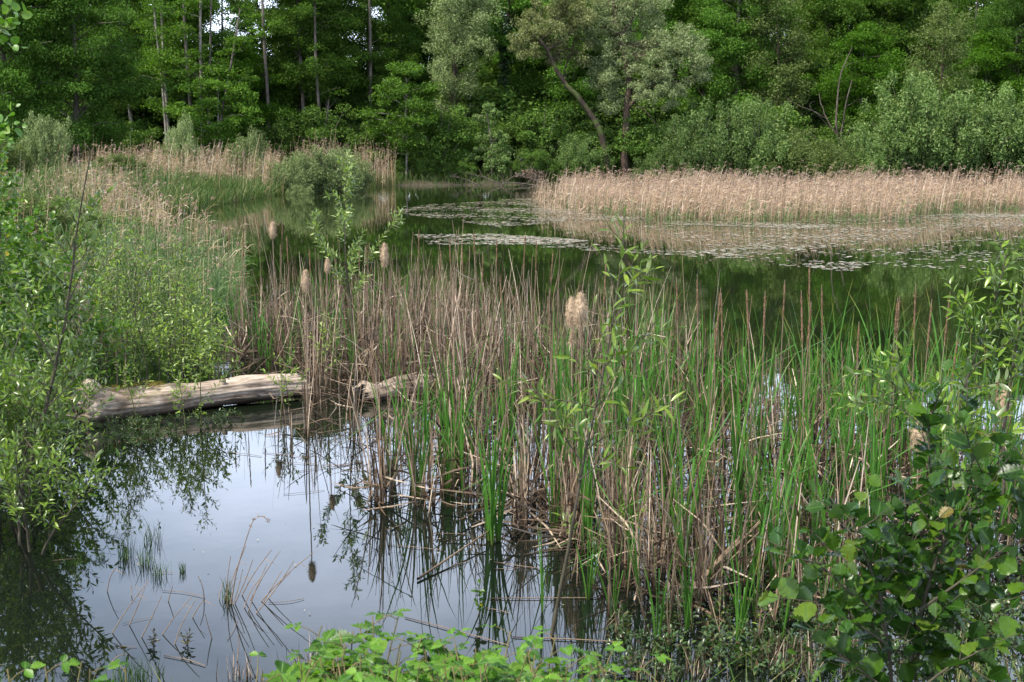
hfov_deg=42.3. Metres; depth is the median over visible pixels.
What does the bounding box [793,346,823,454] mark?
cattail plant
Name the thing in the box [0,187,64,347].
birch sapling
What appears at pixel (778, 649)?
grass tuft
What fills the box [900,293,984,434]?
cattail plant
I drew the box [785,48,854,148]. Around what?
dead snag
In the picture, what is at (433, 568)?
fallen cattail
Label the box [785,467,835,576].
dead cattail
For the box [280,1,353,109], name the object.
slender alder
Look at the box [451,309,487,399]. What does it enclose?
dead cattail
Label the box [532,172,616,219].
reed fringe
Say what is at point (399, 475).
dead cattail
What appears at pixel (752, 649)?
water plant
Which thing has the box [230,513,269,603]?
arched reed
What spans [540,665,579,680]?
bramble
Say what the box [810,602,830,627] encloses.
water plant
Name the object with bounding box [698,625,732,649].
water plant
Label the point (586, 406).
dead cattail
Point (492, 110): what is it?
grey sapling
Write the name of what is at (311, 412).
dead stubble
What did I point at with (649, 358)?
cattail plant
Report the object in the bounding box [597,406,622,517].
dead cattail
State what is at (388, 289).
dead cattail
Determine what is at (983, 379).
cattail plant
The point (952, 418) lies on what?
cattail plant
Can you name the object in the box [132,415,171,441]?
sedge tuft
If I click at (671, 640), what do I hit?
water plant
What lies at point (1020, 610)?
water plant
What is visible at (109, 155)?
willow shrub
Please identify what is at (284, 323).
dead cattail
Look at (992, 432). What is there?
cattail plant
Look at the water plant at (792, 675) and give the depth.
6.20 m
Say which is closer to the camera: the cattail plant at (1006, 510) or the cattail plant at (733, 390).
the cattail plant at (1006, 510)
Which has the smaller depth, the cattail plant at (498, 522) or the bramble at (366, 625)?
the bramble at (366, 625)
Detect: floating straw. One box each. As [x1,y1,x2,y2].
[164,655,204,665]
[389,544,441,549]
[405,617,508,645]
[432,533,469,534]
[489,597,599,598]
[494,561,539,568]
[513,636,613,641]
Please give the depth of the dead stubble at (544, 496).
8.77 m
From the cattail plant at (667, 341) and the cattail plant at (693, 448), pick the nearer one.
the cattail plant at (693, 448)
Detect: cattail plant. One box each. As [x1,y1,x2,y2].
[208,264,259,349]
[221,266,246,320]
[228,261,239,334]
[230,290,259,357]
[239,278,275,347]
[247,291,289,369]
[251,282,274,368]
[275,272,319,349]
[276,251,305,319]
[277,308,299,373]
[294,291,308,363]
[308,260,325,311]
[309,267,333,337]
[310,258,337,324]
[315,268,359,354]
[316,296,339,353]
[323,280,349,358]
[328,319,353,381]
[332,311,367,378]
[332,337,437,499]
[335,343,437,482]
[354,273,380,334]
[365,257,384,320]
[377,289,413,377]
[377,303,394,380]
[382,272,434,319]
[387,332,509,468]
[391,310,413,370]
[391,327,434,463]
[393,260,409,327]
[401,366,456,488]
[402,369,468,491]
[416,338,447,448]
[419,345,462,480]
[420,371,479,487]
[427,294,500,448]
[428,293,446,345]
[430,276,444,316]
[438,324,490,404]
[442,312,466,374]
[450,369,476,501]
[454,351,537,445]
[454,363,510,468]
[455,383,528,540]
[462,362,515,544]
[471,395,521,541]
[473,290,508,355]
[473,307,536,454]
[477,270,491,320]
[482,325,546,449]
[491,289,526,353]
[495,378,542,495]
[500,275,530,385]
[509,349,563,454]
[510,293,596,426]
[511,352,592,461]
[518,308,529,378]
[523,354,609,442]
[525,403,572,528]
[527,297,569,394]
[532,315,596,437]
[533,320,544,370]
[533,518,557,611]
[540,352,591,407]
[541,366,575,499]
[542,289,615,401]
[543,313,601,464]
[545,349,586,468]
[552,339,586,488]
[553,474,612,599]
[555,335,607,449]
[556,493,657,617]
[561,312,577,395]
[563,275,595,338]
[566,318,587,375]
[566,377,607,554]
[567,396,623,550]
[568,381,629,516]
[568,512,616,584]
[575,322,630,434]
[577,343,592,393]
[582,333,632,477]
[591,297,614,416]
[592,302,620,482]
[594,429,667,512]
[595,286,680,402]
[597,422,663,555]
[604,363,760,560]
[605,284,648,414]
[605,308,629,410]
[606,390,659,495]
[607,375,622,442]
[610,275,638,348]
[611,328,648,457]
[615,322,641,469]
[615,383,630,463]
[618,286,648,368]
[621,370,649,437]
[622,292,682,434]
[622,324,663,446]
[624,284,646,359]
[624,497,646,601]
[625,511,647,589]
[629,523,678,646]
[634,372,690,469]
[635,270,658,365]
[635,397,708,535]
[640,285,682,373]
[640,323,662,392]
[642,314,689,403]
[643,277,684,354]
[643,331,695,490]
[645,293,683,391]
[647,363,681,433]
[650,334,668,395]
[652,293,678,367]
[657,331,689,417]
[658,310,704,405]
[664,360,730,488]
[665,328,705,416]
[667,392,716,514]
[669,308,758,465]
[672,476,701,601]
[673,538,697,634]
[677,347,776,511]
[680,339,706,381]
[681,313,744,416]
[688,432,757,564]
[689,382,706,486]
[696,512,724,597]
[699,291,745,425]
[704,325,747,402]
[711,317,729,407]
[712,515,764,631]
[715,415,806,533]
[716,318,736,415]
[722,396,777,547]
[723,355,761,462]
[725,530,772,648]
[726,412,831,572]
[727,376,806,587]
[728,424,799,561]
[729,296,749,410]
[729,297,780,410]
[729,356,763,499]
[732,309,762,398]
[736,397,815,593]
[737,406,817,544]
[738,524,761,615]
[740,309,783,399]
[743,383,831,575]
[744,304,787,424]
[744,339,794,469]
[744,353,817,431]
[750,439,849,560]
[755,289,860,408]
[755,341,827,446]
[760,406,862,529]
[766,333,821,439]
[768,497,795,592]
[770,389,810,476]
[772,335,776,404]
[775,363,802,487]
[776,373,817,487]
[777,344,864,549]
[778,498,801,639]
[781,308,819,403]
[782,272,866,404]
[782,313,870,494]
[785,327,838,412]
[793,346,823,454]
[795,452,835,561]
[797,314,827,424]
[798,280,923,404]
[800,393,839,504]
[801,349,910,491]
[804,497,868,625]
[805,366,879,501]
[807,297,875,443]
[809,345,862,465]
[811,301,848,405]
[812,371,883,457]
[813,333,880,417]
[818,372,904,473]
[820,520,859,606]
[825,312,874,388]
[826,312,871,388]
[827,346,911,476]
[831,372,930,530]
[832,358,894,443]
[836,338,913,500]
[837,338,882,419]
[841,362,864,444]
[844,451,866,568]
[848,381,1023,564]
[849,294,904,426]
[852,360,967,490]
[853,417,891,530]
[854,313,958,495]
[855,315,899,430]
[855,334,919,457]
[858,339,902,435]
[858,396,881,516]
[860,318,896,421]
[865,292,949,454]
[865,301,901,374]
[875,318,999,425]
[876,318,919,472]
[879,307,912,401]
[881,306,920,425]
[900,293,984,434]
[905,351,978,503]
[906,322,968,452]
[907,346,944,477]
[908,345,939,439]
[909,356,934,455]
[917,330,954,551]
[917,366,1018,552]
[922,279,976,402]
[927,331,950,410]
[927,353,989,434]
[939,455,979,603]
[940,412,989,528]
[941,369,957,424]
[942,341,1014,472]
[942,384,961,445]
[950,400,998,599]
[953,347,1022,580]
[955,298,1002,444]
[962,326,1017,522]
[966,380,1023,468]
[980,358,1023,412]
[981,406,1023,509]
[982,346,1023,450]
[982,397,1023,524]
[989,320,1023,421]
[990,403,999,467]
[993,407,1023,483]
[1003,425,1023,543]
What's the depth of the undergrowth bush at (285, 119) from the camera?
83.77 m
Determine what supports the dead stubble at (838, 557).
on the pond water
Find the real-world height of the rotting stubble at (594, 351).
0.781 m
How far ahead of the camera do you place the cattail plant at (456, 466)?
10.17 m
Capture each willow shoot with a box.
[554,506,612,558]
[614,490,648,558]
[623,495,648,564]
[646,500,698,550]
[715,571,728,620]
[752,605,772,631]
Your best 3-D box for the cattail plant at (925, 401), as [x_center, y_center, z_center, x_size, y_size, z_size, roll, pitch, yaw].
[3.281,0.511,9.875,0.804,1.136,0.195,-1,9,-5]
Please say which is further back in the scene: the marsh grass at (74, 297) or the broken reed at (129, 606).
the marsh grass at (74, 297)
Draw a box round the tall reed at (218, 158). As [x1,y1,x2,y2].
[217,142,219,189]
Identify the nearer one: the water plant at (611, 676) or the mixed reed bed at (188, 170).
the water plant at (611, 676)
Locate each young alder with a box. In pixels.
[161,64,264,169]
[351,61,447,177]
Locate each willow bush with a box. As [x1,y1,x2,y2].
[0,151,120,504]
[0,244,60,456]
[0,320,99,509]
[0,338,123,460]
[0,340,116,500]
[0,355,18,461]
[0,414,127,554]
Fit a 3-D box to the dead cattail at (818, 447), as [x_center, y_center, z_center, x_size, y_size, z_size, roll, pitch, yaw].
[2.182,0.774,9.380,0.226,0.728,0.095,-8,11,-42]
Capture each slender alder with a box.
[135,0,176,154]
[139,0,174,145]
[149,0,211,139]
[165,0,240,165]
[174,0,243,161]
[203,0,239,104]
[205,0,263,163]
[233,0,283,127]
[271,13,318,111]
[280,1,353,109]
[345,0,400,121]
[920,6,962,75]
[956,0,997,56]
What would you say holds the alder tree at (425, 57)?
on the ground at (426, 183)
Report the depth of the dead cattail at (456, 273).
16.94 m
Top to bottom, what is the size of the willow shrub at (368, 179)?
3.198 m
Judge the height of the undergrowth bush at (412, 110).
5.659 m
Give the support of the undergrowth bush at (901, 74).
on the ground at (426, 183)
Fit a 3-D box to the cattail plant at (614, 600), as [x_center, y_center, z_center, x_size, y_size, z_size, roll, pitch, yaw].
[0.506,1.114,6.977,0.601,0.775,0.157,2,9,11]
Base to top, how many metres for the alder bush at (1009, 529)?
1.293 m
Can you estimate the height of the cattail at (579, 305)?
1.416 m
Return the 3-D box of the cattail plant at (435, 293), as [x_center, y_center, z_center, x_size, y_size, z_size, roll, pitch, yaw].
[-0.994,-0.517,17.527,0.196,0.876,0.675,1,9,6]
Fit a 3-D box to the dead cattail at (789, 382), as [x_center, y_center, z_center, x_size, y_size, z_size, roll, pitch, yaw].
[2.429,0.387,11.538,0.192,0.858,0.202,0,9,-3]
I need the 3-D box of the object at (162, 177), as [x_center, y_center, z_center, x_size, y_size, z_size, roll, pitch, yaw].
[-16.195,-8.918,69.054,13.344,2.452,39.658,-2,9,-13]
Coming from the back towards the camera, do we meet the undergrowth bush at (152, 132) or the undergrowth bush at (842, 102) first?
the undergrowth bush at (842, 102)
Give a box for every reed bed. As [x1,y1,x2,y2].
[0,146,83,248]
[12,136,290,181]
[46,155,214,244]
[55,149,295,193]
[60,138,285,195]
[290,130,396,186]
[553,160,1023,223]
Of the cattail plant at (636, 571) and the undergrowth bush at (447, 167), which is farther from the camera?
the undergrowth bush at (447, 167)
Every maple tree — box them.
[197,41,297,140]
[800,21,910,139]
[934,28,1023,108]
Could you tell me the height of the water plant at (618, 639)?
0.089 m
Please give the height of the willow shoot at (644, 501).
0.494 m
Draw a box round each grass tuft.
[216,649,260,680]
[276,649,308,663]
[309,625,346,658]
[620,652,669,681]
[683,645,727,680]
[759,625,801,679]
[774,630,844,678]
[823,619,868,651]
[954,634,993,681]
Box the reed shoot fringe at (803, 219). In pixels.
[553,183,1022,226]
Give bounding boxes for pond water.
[0,185,1023,681]
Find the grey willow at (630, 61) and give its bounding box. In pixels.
[569,0,714,180]
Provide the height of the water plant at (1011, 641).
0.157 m
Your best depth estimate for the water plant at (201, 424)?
11.67 m
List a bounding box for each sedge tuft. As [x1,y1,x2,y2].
[57,445,97,467]
[60,553,86,565]
[77,426,115,447]
[77,433,127,455]
[91,550,104,559]
[97,653,171,681]
[100,423,149,441]
[117,532,147,559]
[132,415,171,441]
[133,540,153,566]
[140,517,164,542]
[148,556,168,576]
[178,561,185,572]
[219,575,232,600]
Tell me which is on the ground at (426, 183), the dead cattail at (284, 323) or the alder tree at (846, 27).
the alder tree at (846, 27)
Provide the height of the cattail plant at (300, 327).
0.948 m
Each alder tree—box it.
[40,0,105,97]
[68,0,174,131]
[114,0,206,85]
[120,0,243,137]
[168,2,231,74]
[218,0,306,129]
[234,0,362,112]
[279,0,383,117]
[322,0,423,123]
[376,0,457,102]
[405,0,493,96]
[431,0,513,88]
[491,0,595,82]
[589,0,639,75]
[655,0,746,98]
[684,0,795,96]
[725,9,801,85]
[773,0,884,108]
[779,0,864,93]
[799,0,887,74]
[852,0,939,68]
[862,0,970,72]
[893,0,973,61]
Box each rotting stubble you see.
[213,277,578,422]
[529,309,759,401]
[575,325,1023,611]
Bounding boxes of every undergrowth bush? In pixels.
[49,89,88,124]
[51,73,147,137]
[67,142,104,169]
[69,124,132,167]
[113,80,179,145]
[121,121,164,158]
[128,113,173,142]
[136,68,211,129]
[152,129,211,163]
[169,94,242,164]
[188,89,291,162]
[199,130,233,164]
[220,124,264,157]
[240,115,305,163]
[243,91,333,126]
[266,108,307,134]
[273,102,356,157]
[286,95,351,123]
[330,93,382,146]
[334,112,397,172]
[357,93,411,137]
[362,132,421,166]
[386,156,408,178]
[387,91,462,123]
[402,99,483,168]
[410,155,438,178]
[435,91,497,124]
[435,161,457,180]
[436,67,494,118]
[448,106,506,170]
[453,158,479,181]
[457,137,487,166]
[458,66,553,159]
[461,85,534,157]
[469,116,524,171]
[474,70,538,97]
[505,105,573,159]
[508,65,591,160]
[508,156,530,181]
[522,146,557,180]
[536,90,618,149]
[545,163,565,181]
[556,154,589,179]
[559,121,620,166]
[579,84,684,142]
[580,54,632,94]
[583,116,664,175]
[584,158,606,182]
[593,72,624,101]
[603,29,708,102]
[609,87,688,160]
[645,127,676,154]
[657,117,690,142]
[663,79,779,125]
[676,91,724,126]
[743,97,807,140]
[770,57,847,137]
[789,115,836,152]
[810,70,887,122]
[817,130,855,153]
[829,109,883,140]
[831,55,951,116]
[861,20,954,67]
[904,55,992,110]
[928,7,1023,68]
[949,61,1023,109]
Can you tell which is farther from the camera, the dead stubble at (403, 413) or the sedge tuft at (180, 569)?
the dead stubble at (403, 413)
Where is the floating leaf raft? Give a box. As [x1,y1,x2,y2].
[569,210,1023,270]
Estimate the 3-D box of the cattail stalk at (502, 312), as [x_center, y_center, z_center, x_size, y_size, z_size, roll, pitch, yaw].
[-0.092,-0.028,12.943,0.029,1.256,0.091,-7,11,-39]
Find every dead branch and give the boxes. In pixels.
[449,172,480,185]
[463,171,506,184]
[498,174,540,185]
[500,164,523,185]
[518,167,550,185]
[525,161,536,183]
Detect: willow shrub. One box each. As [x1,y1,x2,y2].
[0,140,35,180]
[0,178,31,201]
[0,189,75,240]
[16,110,73,171]
[44,198,104,236]
[71,209,144,242]
[81,152,122,169]
[93,151,149,177]
[129,153,171,171]
[162,109,205,173]
[222,125,276,176]
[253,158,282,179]
[270,149,312,190]
[285,183,314,194]
[289,144,366,192]
[331,144,377,190]
[545,134,616,181]
[630,154,670,184]
[642,112,726,185]
[671,92,751,179]
[709,95,810,183]
[754,125,831,185]
[792,136,865,185]
[837,68,973,181]
[837,119,908,184]
[911,80,1023,183]
[961,81,1023,180]
[1001,95,1023,169]
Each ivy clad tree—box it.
[358,0,426,99]
[471,0,538,166]
[476,0,513,72]
[628,1,686,104]
[629,0,692,99]
[655,0,696,108]
[947,0,1012,55]
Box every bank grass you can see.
[0,304,1023,681]
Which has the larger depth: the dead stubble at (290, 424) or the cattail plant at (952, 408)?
the dead stubble at (290, 424)
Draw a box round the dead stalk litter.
[575,311,1023,611]
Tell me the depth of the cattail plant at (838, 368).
11.74 m
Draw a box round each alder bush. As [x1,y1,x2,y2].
[755,359,1023,681]
[983,434,1023,681]
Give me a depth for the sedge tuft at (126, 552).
8.06 m
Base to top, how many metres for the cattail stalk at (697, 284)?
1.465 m
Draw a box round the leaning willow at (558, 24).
[506,0,613,179]
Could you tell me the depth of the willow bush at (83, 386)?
10.31 m
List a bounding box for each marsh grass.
[2,231,119,483]
[2,248,133,394]
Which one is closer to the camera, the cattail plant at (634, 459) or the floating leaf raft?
the cattail plant at (634, 459)
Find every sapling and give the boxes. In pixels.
[0,0,32,143]
[0,143,22,329]
[0,167,73,404]
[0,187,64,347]
[0,199,125,396]
[0,230,66,394]
[9,217,139,406]
[23,193,108,378]
[33,245,110,386]
[70,208,120,359]
[73,233,125,384]
[87,211,156,384]
[88,222,157,367]
[89,249,160,381]
[104,235,185,380]
[109,302,177,384]
[112,357,153,415]
[124,228,181,361]
[135,302,216,382]
[137,239,207,379]
[151,292,239,380]
[159,265,201,379]
[160,260,221,360]
[168,272,220,382]
[168,370,205,430]
[177,317,226,428]
[190,314,243,379]
[259,350,309,419]
[306,147,404,367]
[307,308,340,380]
[463,102,524,177]
[492,204,686,635]
[828,326,1023,539]
[926,218,1023,541]
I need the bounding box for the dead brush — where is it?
[515,168,546,181]
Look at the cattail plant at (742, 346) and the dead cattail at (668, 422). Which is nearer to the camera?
the dead cattail at (668, 422)
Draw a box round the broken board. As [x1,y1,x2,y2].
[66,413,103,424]
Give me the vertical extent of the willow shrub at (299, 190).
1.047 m
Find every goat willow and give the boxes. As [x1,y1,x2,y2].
[733,0,823,118]
[899,0,980,110]
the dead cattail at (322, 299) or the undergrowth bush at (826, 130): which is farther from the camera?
the undergrowth bush at (826, 130)
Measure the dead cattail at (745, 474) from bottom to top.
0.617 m
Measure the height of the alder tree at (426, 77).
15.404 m
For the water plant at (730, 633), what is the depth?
6.74 m
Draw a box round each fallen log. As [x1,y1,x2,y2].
[69,373,311,422]
[352,373,459,401]
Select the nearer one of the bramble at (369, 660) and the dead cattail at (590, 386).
the bramble at (369, 660)
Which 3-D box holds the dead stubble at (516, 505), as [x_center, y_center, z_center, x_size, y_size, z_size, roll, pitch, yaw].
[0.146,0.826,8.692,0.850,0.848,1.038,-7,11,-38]
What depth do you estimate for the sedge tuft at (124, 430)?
11.20 m
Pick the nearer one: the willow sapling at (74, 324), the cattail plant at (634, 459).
the cattail plant at (634, 459)
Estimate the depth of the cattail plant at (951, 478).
7.96 m
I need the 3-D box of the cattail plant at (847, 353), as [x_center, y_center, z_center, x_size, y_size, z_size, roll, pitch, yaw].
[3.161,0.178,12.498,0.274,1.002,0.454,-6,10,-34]
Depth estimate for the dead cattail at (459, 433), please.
9.71 m
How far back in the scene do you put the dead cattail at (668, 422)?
9.67 m
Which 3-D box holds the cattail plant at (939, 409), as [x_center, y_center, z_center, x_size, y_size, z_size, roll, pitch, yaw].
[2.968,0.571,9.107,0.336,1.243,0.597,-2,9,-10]
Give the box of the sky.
[85,0,990,64]
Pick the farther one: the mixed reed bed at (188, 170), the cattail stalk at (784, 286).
the mixed reed bed at (188, 170)
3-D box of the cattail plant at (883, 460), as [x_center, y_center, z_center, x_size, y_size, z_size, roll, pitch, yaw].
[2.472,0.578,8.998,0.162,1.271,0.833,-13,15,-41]
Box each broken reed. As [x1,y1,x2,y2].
[112,580,148,632]
[129,588,144,624]
[141,596,161,637]
[162,595,192,634]
[174,598,196,643]
[225,546,245,596]
[227,556,230,606]
[232,569,254,604]
[234,559,252,603]
[242,551,275,594]
[248,564,266,611]
[250,551,279,599]
[255,561,293,613]
[261,552,313,601]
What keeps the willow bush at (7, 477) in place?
on the pond water
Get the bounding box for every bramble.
[7,661,45,681]
[44,654,117,681]
[89,659,128,681]
[249,651,332,681]
[263,648,345,681]
[263,649,347,681]
[280,634,369,681]
[284,622,354,681]
[291,637,430,681]
[302,608,433,678]
[304,647,339,681]
[305,648,382,681]
[316,661,489,681]
[319,658,365,681]
[321,631,476,681]
[330,624,539,680]
[338,632,452,681]
[352,658,416,679]
[354,646,448,681]
[357,650,465,681]
[359,664,410,679]
[414,632,492,681]
[422,657,491,681]
[424,641,508,678]
[430,644,508,680]
[432,661,476,681]
[436,627,563,681]
[465,635,544,681]
[467,656,567,681]
[473,654,533,681]
[491,657,571,681]
[501,661,521,681]
[508,625,600,681]
[508,672,515,679]
[516,641,602,681]
[520,659,575,673]
[529,668,609,681]
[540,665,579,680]
[557,641,665,681]
[575,655,595,681]
[580,658,687,681]
[616,653,671,681]
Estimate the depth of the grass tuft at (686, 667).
6.28 m
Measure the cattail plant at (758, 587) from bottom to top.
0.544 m
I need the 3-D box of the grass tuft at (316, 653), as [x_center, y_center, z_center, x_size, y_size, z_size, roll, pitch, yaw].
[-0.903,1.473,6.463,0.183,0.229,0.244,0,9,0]
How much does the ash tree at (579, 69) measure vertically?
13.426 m
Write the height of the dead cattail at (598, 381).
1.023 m
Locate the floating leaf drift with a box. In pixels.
[397,198,711,256]
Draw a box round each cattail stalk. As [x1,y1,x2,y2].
[228,221,232,349]
[243,227,244,344]
[258,221,263,338]
[280,221,282,319]
[286,236,292,350]
[308,250,314,354]
[357,243,360,341]
[366,246,368,345]
[418,233,419,327]
[435,252,441,358]
[449,239,451,328]
[461,247,464,366]
[473,229,476,319]
[481,256,483,377]
[495,241,497,354]
[499,280,504,356]
[520,232,525,356]
[533,239,536,356]
[545,253,553,378]
[547,297,553,449]
[597,261,606,432]
[675,277,678,447]
[696,274,698,428]
[707,288,720,457]
[713,328,715,465]
[720,293,723,484]
[745,290,752,467]
[759,291,765,494]
[776,282,785,448]
[797,301,811,508]
[800,290,803,441]
[808,266,810,420]
[821,284,823,463]
[851,325,859,502]
[887,298,897,427]
[889,295,900,475]
[908,283,916,487]
[916,301,931,476]
[940,292,950,382]
[942,339,957,451]
[990,380,998,461]
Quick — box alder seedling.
[470,577,485,616]
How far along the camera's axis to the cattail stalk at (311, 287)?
14.55 m
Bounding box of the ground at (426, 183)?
[0,159,1023,461]
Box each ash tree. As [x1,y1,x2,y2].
[0,0,132,147]
[0,0,177,165]
[0,1,67,78]
[489,0,616,158]
[497,0,621,101]
[669,0,798,121]
[936,0,1023,111]
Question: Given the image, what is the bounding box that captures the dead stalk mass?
[201,215,591,428]
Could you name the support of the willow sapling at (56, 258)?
on the ground at (426, 183)
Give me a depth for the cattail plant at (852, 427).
9.50 m
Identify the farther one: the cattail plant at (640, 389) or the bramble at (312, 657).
the cattail plant at (640, 389)
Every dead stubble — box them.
[265,364,316,441]
[284,332,349,436]
[295,350,391,448]
[331,374,442,515]
[365,386,517,513]
[371,328,452,443]
[399,348,519,472]
[418,351,541,519]
[429,335,520,450]
[454,406,597,547]
[456,346,574,512]
[476,378,623,533]
[507,367,646,554]
[520,408,693,571]
[566,457,727,621]
[587,401,751,589]
[623,462,734,630]
[656,440,787,612]
[674,474,843,622]
[763,419,911,621]
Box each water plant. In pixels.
[92,431,111,441]
[104,413,120,422]
[107,428,123,439]
[111,422,133,435]
[115,431,139,441]
[121,432,137,444]
[126,418,144,429]
[130,416,147,430]
[133,430,152,446]
[145,433,163,443]
[146,628,159,646]
[155,413,167,423]
[167,429,180,439]
[169,412,185,419]
[178,628,193,644]
[195,418,208,429]
[205,408,229,419]
[206,412,222,423]
[222,407,236,417]
[587,642,620,660]
[596,653,608,667]
[605,669,620,681]
[606,627,627,648]
[608,614,624,637]
[611,645,649,679]
[615,609,633,638]
[615,649,640,669]
[617,601,631,628]
[622,629,637,641]
[626,637,639,662]
[627,624,679,656]
[627,642,649,660]
[639,628,648,641]
[642,607,680,633]
[647,606,695,627]
[647,630,669,652]
[648,585,684,612]
[650,660,662,672]
[652,632,677,651]
[656,660,685,680]
[661,626,677,641]
[662,585,704,611]
[664,652,683,675]
[665,631,695,653]
[674,611,682,619]
[676,639,723,657]
[679,626,688,637]
[683,652,727,673]
[692,590,732,625]
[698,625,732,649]
[698,626,727,647]
[701,595,732,634]
[705,629,739,660]
[710,587,727,601]
[712,644,728,664]
[714,570,741,590]
[715,617,744,641]
[722,643,747,664]
[723,596,739,609]
[723,610,734,629]
[727,629,748,647]
[731,643,745,669]
[733,621,755,638]
[735,631,767,662]
[740,632,766,674]
[741,585,771,602]
[742,617,779,649]
[745,573,766,590]
[750,611,780,642]
[750,627,791,653]
[756,633,773,660]
[757,626,795,644]
[758,661,794,675]
[761,571,788,588]
[761,605,797,628]
[762,648,819,677]
[764,622,822,654]
[771,632,812,649]
[772,656,792,673]
[773,595,797,614]
[779,599,792,618]
[784,666,802,681]
[795,622,838,634]
[797,647,815,658]
[798,630,810,647]
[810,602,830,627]
[812,602,852,630]
[817,619,843,630]
[841,663,853,674]
[863,642,877,653]
[880,628,904,650]
[891,630,963,645]
[893,640,928,670]
[918,611,966,637]
[950,599,984,624]
[960,601,973,623]
[963,609,996,637]
[966,603,984,614]
[966,610,997,630]
[971,601,998,628]
[975,656,1014,673]
[978,614,1023,647]
[984,597,1022,615]
[985,589,1023,612]
[994,582,1011,598]
[997,603,1023,621]
[999,579,1020,588]
[1004,575,1023,582]
[1006,661,1023,681]
[1009,561,1022,581]
[1013,645,1022,672]
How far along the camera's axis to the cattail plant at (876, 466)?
8.23 m
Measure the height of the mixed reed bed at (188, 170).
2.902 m
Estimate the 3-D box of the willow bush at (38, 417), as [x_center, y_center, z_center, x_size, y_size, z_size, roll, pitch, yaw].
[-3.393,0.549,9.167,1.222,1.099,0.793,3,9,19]
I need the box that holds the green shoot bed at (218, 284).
[81,200,255,321]
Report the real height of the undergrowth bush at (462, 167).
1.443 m
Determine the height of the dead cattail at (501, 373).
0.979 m
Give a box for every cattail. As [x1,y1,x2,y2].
[124,327,128,384]
[223,253,245,351]
[224,254,243,340]
[230,283,244,358]
[232,258,251,359]
[250,280,289,357]
[258,301,281,372]
[266,287,292,331]
[268,221,276,318]
[274,245,285,363]
[276,267,288,334]
[278,287,295,355]
[299,262,311,334]
[300,269,310,428]
[304,321,317,401]
[305,304,326,393]
[309,308,317,390]
[313,254,318,333]
[313,268,328,339]
[318,254,337,316]
[324,258,331,384]
[327,279,347,369]
[329,247,342,327]
[332,247,344,359]
[346,292,385,379]
[348,285,389,379]
[352,279,364,358]
[356,290,388,383]
[358,259,367,325]
[360,280,387,382]
[362,266,378,345]
[364,304,380,379]
[365,373,393,489]
[366,260,381,339]
[378,273,396,368]
[379,242,389,355]
[380,399,389,449]
[381,245,394,321]
[385,272,410,370]
[390,257,418,374]
[393,366,415,482]
[394,288,435,366]
[395,286,411,372]
[399,375,417,468]
[400,376,422,462]
[402,237,412,309]
[408,320,422,396]
[411,290,430,371]
[414,291,423,327]
[417,531,488,579]
[422,329,445,422]
[424,278,455,357]
[424,286,442,372]
[425,252,444,349]
[430,370,456,409]
[438,285,454,424]
[440,250,447,300]
[440,360,483,474]
[440,377,460,483]
[442,230,456,317]
[442,356,461,498]
[448,276,475,381]
[449,300,465,355]
[451,234,460,336]
[451,285,493,387]
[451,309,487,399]
[452,254,470,317]
[459,273,481,338]
[465,246,474,366]
[468,277,481,355]
[471,331,502,436]
[473,325,491,433]
[484,334,517,449]
[484,372,507,470]
[490,390,498,439]
[495,322,553,462]
[495,379,508,479]
[498,349,510,450]
[499,318,517,404]
[501,345,531,462]
[511,359,525,453]
[515,370,528,452]
[517,341,538,454]
[518,285,537,355]
[521,332,529,422]
[523,254,534,347]
[523,338,541,429]
[527,272,558,361]
[528,340,546,440]
[532,390,558,525]
[539,378,553,496]
[541,369,554,486]
[542,258,563,346]
[542,327,560,418]
[542,365,559,463]
[548,336,558,433]
[551,355,554,440]
[555,370,575,472]
[557,330,566,419]
[557,389,583,515]
[563,294,579,328]
[566,329,577,426]
[569,291,589,386]
[570,370,596,527]
[571,476,595,581]
[575,370,594,440]
[577,513,586,567]
[578,359,610,458]
[578,528,617,596]
[584,348,591,407]
[585,323,605,438]
[593,378,608,503]
[596,414,615,480]
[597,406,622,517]
[600,351,621,492]
[604,485,618,581]
[606,492,610,617]
[608,376,615,433]
[608,577,620,637]
[612,420,629,492]
[614,398,634,492]
[622,355,660,444]
[622,520,652,632]
[623,443,636,547]
[626,368,643,483]
[630,399,645,472]
[632,302,647,406]
[633,455,640,513]
[634,478,668,593]
[635,571,643,617]
[636,348,667,459]
[640,342,642,405]
[642,484,654,579]
[659,525,683,631]
[662,559,676,640]
[666,372,672,478]
[670,497,685,622]
[671,420,715,518]
[673,557,679,595]
[679,416,733,537]
[684,370,700,458]
[690,512,779,595]
[696,529,722,636]
[698,423,700,492]
[702,344,712,454]
[703,469,719,554]
[707,379,710,462]
[711,407,724,521]
[711,587,724,641]
[736,298,751,400]
[741,429,746,499]
[743,446,767,579]
[744,395,775,465]
[754,533,772,618]
[755,556,773,644]
[759,345,786,407]
[763,364,774,452]
[763,364,778,432]
[771,495,795,631]
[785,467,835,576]
[786,351,795,417]
[796,422,819,496]
[804,463,841,559]
[807,557,817,620]
[811,352,828,434]
[811,400,835,498]
[812,409,853,524]
[818,546,838,629]
[821,512,833,588]
[825,440,869,504]
[831,378,902,490]
[868,422,894,521]
[879,395,888,470]
[881,382,921,476]
[885,378,893,458]
[897,375,908,464]
[897,427,907,487]
[909,421,926,515]
[994,389,1013,539]
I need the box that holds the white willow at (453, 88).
[413,0,507,161]

